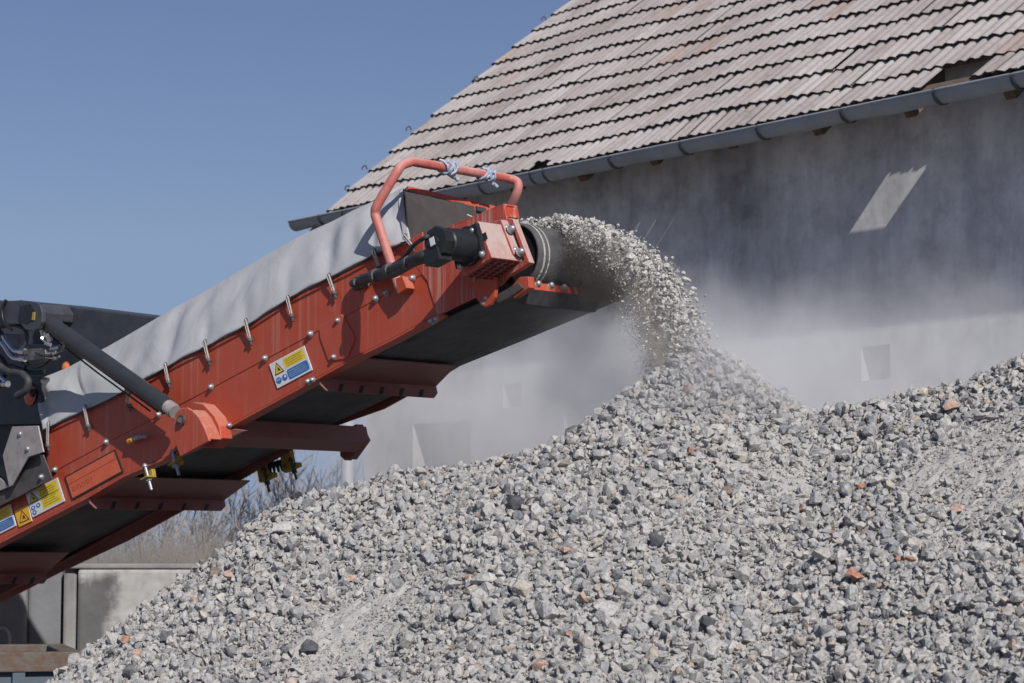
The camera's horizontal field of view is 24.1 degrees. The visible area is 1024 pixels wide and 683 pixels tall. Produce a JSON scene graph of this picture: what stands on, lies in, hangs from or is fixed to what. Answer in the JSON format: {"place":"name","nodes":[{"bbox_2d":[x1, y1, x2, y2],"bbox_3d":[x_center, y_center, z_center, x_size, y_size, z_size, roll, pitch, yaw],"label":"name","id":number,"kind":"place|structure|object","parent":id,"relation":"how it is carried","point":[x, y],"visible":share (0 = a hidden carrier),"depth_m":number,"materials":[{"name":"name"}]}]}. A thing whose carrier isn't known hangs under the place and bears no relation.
{"place":"outdoors","nodes":[
{"label":"outdoors","id":0,"kind":"place"},
{"bbox_2d":[0,589,28,643],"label":"concrete block","id":1,"kind":"structure","parent":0,"point":[14,620],"depth_m":17.39,"materials":[{"name":"grey concrete"}]},
{"bbox_2d":[77,569,190,650],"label":"concrete block","id":2,"kind":"structure","parent":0,"point":[108,599],"depth_m":17.31,"materials":[{"name":"grey concrete"}]},
{"bbox_2d":[69,563,195,568],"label":"coping slab","id":3,"kind":"structure","parent":2,"relation":"on","point":[135,566],"depth_m":17.32,"materials":[{"name":"concrete"}]},
{"bbox_2d":[0,0,569,559],"label":"sky","id":4,"kind":"structure","parent":0,"point":[152,152],"materials":[{"name":"blue"}]},
{"bbox_2d":[288,0,1023,488],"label":"farm building","id":5,"kind":"structure","parent":0,"point":[820,202],"depth_m":18.94,"materials":[{"name":"paint"}]},
{"bbox_2d":[433,422,470,467],"bbox_3d":[-0.431,1.199,22.187,0.090,0.914,0.919,4,-7,-38],"label":"window","id":6,"kind":"structure","parent":5,"relation":"in","point":[451,442],"depth_m":22.39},
{"bbox_2d":[883,348,889,378],"bbox_3d":[2.899,0.172,17.968,0.050,0.255,0.289,4,-7,-38],"label":"window","id":7,"kind":"structure","parent":5,"relation":"in","point":[886,351],"depth_m":18.03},
{"label":"ground","id":8,"kind":"structure","parent":0,"visible":0},
{"bbox_2d":[0,644,80,682],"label":"steel skip","id":9,"kind":"object","parent":8,"relation":"on","point":[30,663],"visible":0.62,"depth_m":11.76,"materials":[{"name":"paint"}]},
{"bbox_2d":[28,571,63,643],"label":"concrete block","id":10,"kind":"structure","parent":8,"relation":"on","point":[45,615],"depth_m":17.45,"materials":[{"name":"grey concrete"}]},
{"bbox_2d":[63,569,79,649],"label":"concrete block","id":11,"kind":"structure","parent":8,"relation":"on","point":[70,599],"depth_m":17.35,"materials":[{"name":"grey concrete"}]},
{"bbox_2d":[95,485,271,561],"bbox_3d":[-3.513,2.628,25.874,2.274,2.876,1.932,0,-5,0],"label":"bare shrub","id":12,"kind":"object","parent":8,"relation":"on","point":[242,517],"visible":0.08,"depth_m":25.70,"materials":[{"name":"brown plant"}]},
{"bbox_2d":[80,494,306,563],"bbox_3d":[-3.251,2.674,23.809,5.201,2.392,4.745,0,-5,0],"label":"dry brush","id":13,"kind":"object","parent":8,"relation":"on","point":[120,557],"depth_m":23.06,"materials":[{"name":"beige plant"}]},
{"bbox_2d":[109,450,336,562],"bbox_3d":[-3.068,2.438,26.666,3.270,3.398,3.021,0,-5,0],"label":"bare shrub","id":14,"kind":"object","parent":8,"relation":"on","point":[208,513],"visible":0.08,"depth_m":26.84,"materials":[{"name":"brown plant"}]},
{"bbox_2d":[156,450,364,550],"bbox_3d":[-2.518,2.517,28.942,3.879,3.652,2.557,1,-5,-7],"label":"bare shrub","id":15,"kind":"object","parent":8,"relation":"on","point":[264,488],"visible":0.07,"depth_m":28.83,"materials":[{"name":"brown plant"}]},
{"bbox_2d":[236,456,364,538],"bbox_3d":[-2.289,2.895,31.059,2.492,3.281,3.085,0,-5,0],"label":"bare shrub","id":16,"kind":"object","parent":8,"relation":"on","point":[330,473],"visible":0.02,"depth_m":30.44,"materials":[{"name":"brown plant"}]},
{"bbox_2d":[0,157,630,602],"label":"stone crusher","id":17,"kind":"object","parent":8,"relation":"on","point":[118,427],"visible":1,"depth_m":12.00,"materials":[{"name":"red paint"}]},
{"bbox_2d":[46,345,1023,682],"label":"gravel heap","id":18,"kind":"object","parent":8,"relation":"on","point":[470,565],"visible":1,"depth_m":9.26,"materials":[{"name":"gravel"}]},
{"bbox_2d":[120,635,131,643],"bbox_3d":[-1.665,1.292,10.382,0.051,0.041,0.040,2,-6,-25],"label":"brick fragment","id":19,"kind":"object","parent":18,"relation":"on","point":[124,639],"visible":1,"depth_m":10.37,"materials":[{"name":"orange brick"}]},
{"bbox_2d":[133,649,141,655],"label":"brick fragment","id":20,"kind":"object","parent":18,"relation":"on","point":[137,651],"visible":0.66,"depth_m":10.10,"materials":[{"name":"brick"}]},
{"bbox_2d":[207,567,221,579],"bbox_3d":[-1.293,1.014,10.473,0.045,0.060,0.077,-3,-6,28],"label":"loose stone","id":21,"kind":"object","parent":18,"relation":"on","point":[214,570],"visible":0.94,"depth_m":10.46,"materials":[{"name":"beige stone"}]},
{"bbox_2d":[223,570,234,577],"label":"loose stone","id":22,"kind":"object","parent":18,"relation":"on","point":[227,574],"visible":1,"depth_m":10.26,"materials":[{"name":"stone"}]},
{"bbox_2d":[272,521,293,532],"bbox_3d":[-0.979,0.798,10.343,0.112,0.052,0.048,3,-6,-26],"label":"loose stone","id":23,"kind":"object","parent":18,"relation":"on","point":[284,526],"visible":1,"depth_m":10.33,"materials":[{"name":"white stone"}]},
{"bbox_2d":[301,639,318,651],"bbox_3d":[-0.781,1.172,9.260,0.071,0.050,0.058,0,-5,0],"label":"loose stone","id":24,"kind":"object","parent":18,"relation":"on","point":[308,645],"visible":1,"depth_m":9.25,"materials":[{"name":"grey stone"}]},
{"bbox_2d":[347,575,356,580],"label":"brick fragment","id":25,"kind":"object","parent":18,"relation":"on","point":[351,577],"visible":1,"depth_m":9.72,"materials":[{"name":"brick"}]},
{"bbox_2d":[386,583,390,592],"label":"loose stone","id":26,"kind":"object","parent":18,"relation":"on","point":[388,589],"visible":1,"depth_m":9.54,"materials":[{"name":"grey stone"}]},
{"bbox_2d":[506,495,524,509],"bbox_3d":[0.007,0.647,9.657,0.090,0.064,0.052,-2,-6,22],"label":"loose stone","id":27,"kind":"object","parent":18,"relation":"on","point":[514,502],"visible":1,"depth_m":9.65,"materials":[{"name":"grey stone"}]},
{"bbox_2d":[531,659,548,671],"bbox_3d":[0.107,1.162,8.588,0.053,0.054,0.055,5,-7,-45],"label":"brick fragment","id":28,"kind":"object","parent":18,"relation":"on","point":[537,664],"visible":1,"depth_m":8.57,"materials":[{"name":"orange brick"}]},
{"bbox_2d":[538,602,559,619],"bbox_3d":[0.134,0.996,8.836,0.089,0.073,0.074,-5,-7,41],"label":"loose stone","id":29,"kind":"object","parent":18,"relation":"on","point":[549,610],"visible":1,"depth_m":8.81,"materials":[{"name":"grey stone"}]},
{"bbox_2d":[557,459,569,467],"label":"loose stone","id":30,"kind":"object","parent":18,"relation":"on","point":[564,463],"visible":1,"depth_m":9.83,"materials":[{"name":"grey stone"}]},
{"bbox_2d":[560,546,570,552],"bbox_3d":[0.208,0.796,9.191,0.037,0.025,0.040,2,-6,-22],"label":"brick fragment","id":31,"kind":"object","parent":18,"relation":"on","point":[564,549],"visible":1,"depth_m":9.18,"materials":[{"name":"pink brick"}]},
{"bbox_2d":[566,631,572,636],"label":"brick fragment","id":32,"kind":"object","parent":18,"relation":"on","point":[568,633],"visible":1,"depth_m":8.69,"materials":[{"name":"orange brick"}]},
{"bbox_2d":[578,591,588,602],"bbox_3d":[0.264,0.943,8.863,0.036,0.046,0.063,1,-5,-14],"label":"brick fragment","id":33,"kind":"object","parent":18,"relation":"on","point":[582,596],"visible":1,"depth_m":8.84,"materials":[{"name":"brick"}]},
{"bbox_2d":[593,600,618,615],"bbox_3d":[0.349,0.974,8.752,0.077,0.060,0.078,-3,-6,32],"label":"loose stone","id":34,"kind":"object","parent":18,"relation":"on","point":[610,607],"visible":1,"depth_m":8.74,"materials":[{"name":"grey stone"}]},
{"bbox_2d":[517,213,717,385],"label":"falling gravel","id":35,"kind":"structure","parent":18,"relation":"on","point":[620,252],"depth_m":10.53,"materials":[{"name":"grey gravel"}]},
{"bbox_2d":[648,532,665,545],"bbox_3d":[0.550,0.751,9.118,0.068,0.054,0.047,-2,-5,18],"label":"loose stone","id":36,"kind":"object","parent":18,"relation":"on","point":[656,539],"visible":1,"depth_m":9.10,"materials":[{"name":"grey stone"}]},
{"bbox_2d":[688,447,695,453],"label":"brick fragment","id":37,"kind":"object","parent":18,"relation":"on","point":[691,449],"visible":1,"depth_m":9.62,"materials":[{"name":"orange brick"}]},
{"bbox_2d":[689,658,702,662],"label":"loose stone","id":38,"kind":"object","parent":18,"relation":"on","point":[695,660],"visible":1,"depth_m":8.38,"materials":[{"name":"grey stone"}]},
{"bbox_2d":[698,615,715,629],"bbox_3d":[0.689,1.006,8.559,0.060,0.063,0.052,3,-6,-34],"label":"loose stone","id":39,"kind":"object","parent":18,"relation":"on","point":[705,621],"visible":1,"depth_m":8.54,"materials":[{"name":"grey stone"}]},
{"bbox_2d":[719,486,732,493],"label":"loose stone","id":40,"kind":"object","parent":18,"relation":"on","point":[727,489],"visible":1,"depth_m":9.34,"materials":[{"name":"beige stone"}]},
{"bbox_2d":[799,503,806,510],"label":"brick fragment","id":41,"kind":"object","parent":18,"relation":"on","point":[802,507],"visible":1,"depth_m":9.26,"materials":[{"name":"brick"}]},
{"bbox_2d":[844,567,863,577],"bbox_3d":[1.209,0.820,8.528,0.042,0.042,0.080,4,-7,-41],"label":"brick fragment","id":42,"kind":"object","parent":18,"relation":"on","point":[851,572],"visible":1,"depth_m":8.52,"materials":[{"name":"orange brick"}]},
{"bbox_2d":[857,483,865,488],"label":"brick fragment","id":43,"kind":"object","parent":18,"relation":"on","point":[860,485],"visible":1,"depth_m":9.18,"materials":[{"name":"brick"}]},
{"bbox_2d":[904,556,916,561],"bbox_3d":[1.409,0.771,8.490,0.034,0.023,0.035,-5,-7,42],"label":"brick fragment","id":44,"kind":"object","parent":18,"relation":"on","point":[910,559],"visible":1,"depth_m":8.48,"materials":[{"name":"orange brick"}]},
{"bbox_2d":[918,387,927,395],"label":"loose stone","id":45,"kind":"object","parent":18,"relation":"on","point":[923,391],"visible":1,"depth_m":9.82,"materials":[{"name":"beige stone"}]},
{"bbox_2d":[942,398,960,409],"bbox_3d":[1.756,0.250,9.577,0.086,0.053,0.090,-5,-7,43],"label":"brick fragment","id":46,"kind":"object","parent":18,"relation":"on","point":[950,403],"visible":1,"depth_m":9.56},
{"bbox_2d":[950,504,964,511],"bbox_3d":[1.615,0.603,8.691,0.053,0.033,0.045,5,-7,-41],"label":"brick fragment","id":47,"kind":"object","parent":18,"relation":"on","point":[957,507],"visible":1,"depth_m":8.69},
{"bbox_2d":[974,541,991,550],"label":"loose stone","id":48,"kind":"object","parent":18,"relation":"on","point":[984,545],"visible":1,"depth_m":8.35,"materials":[{"name":"white stone"}]}
]}

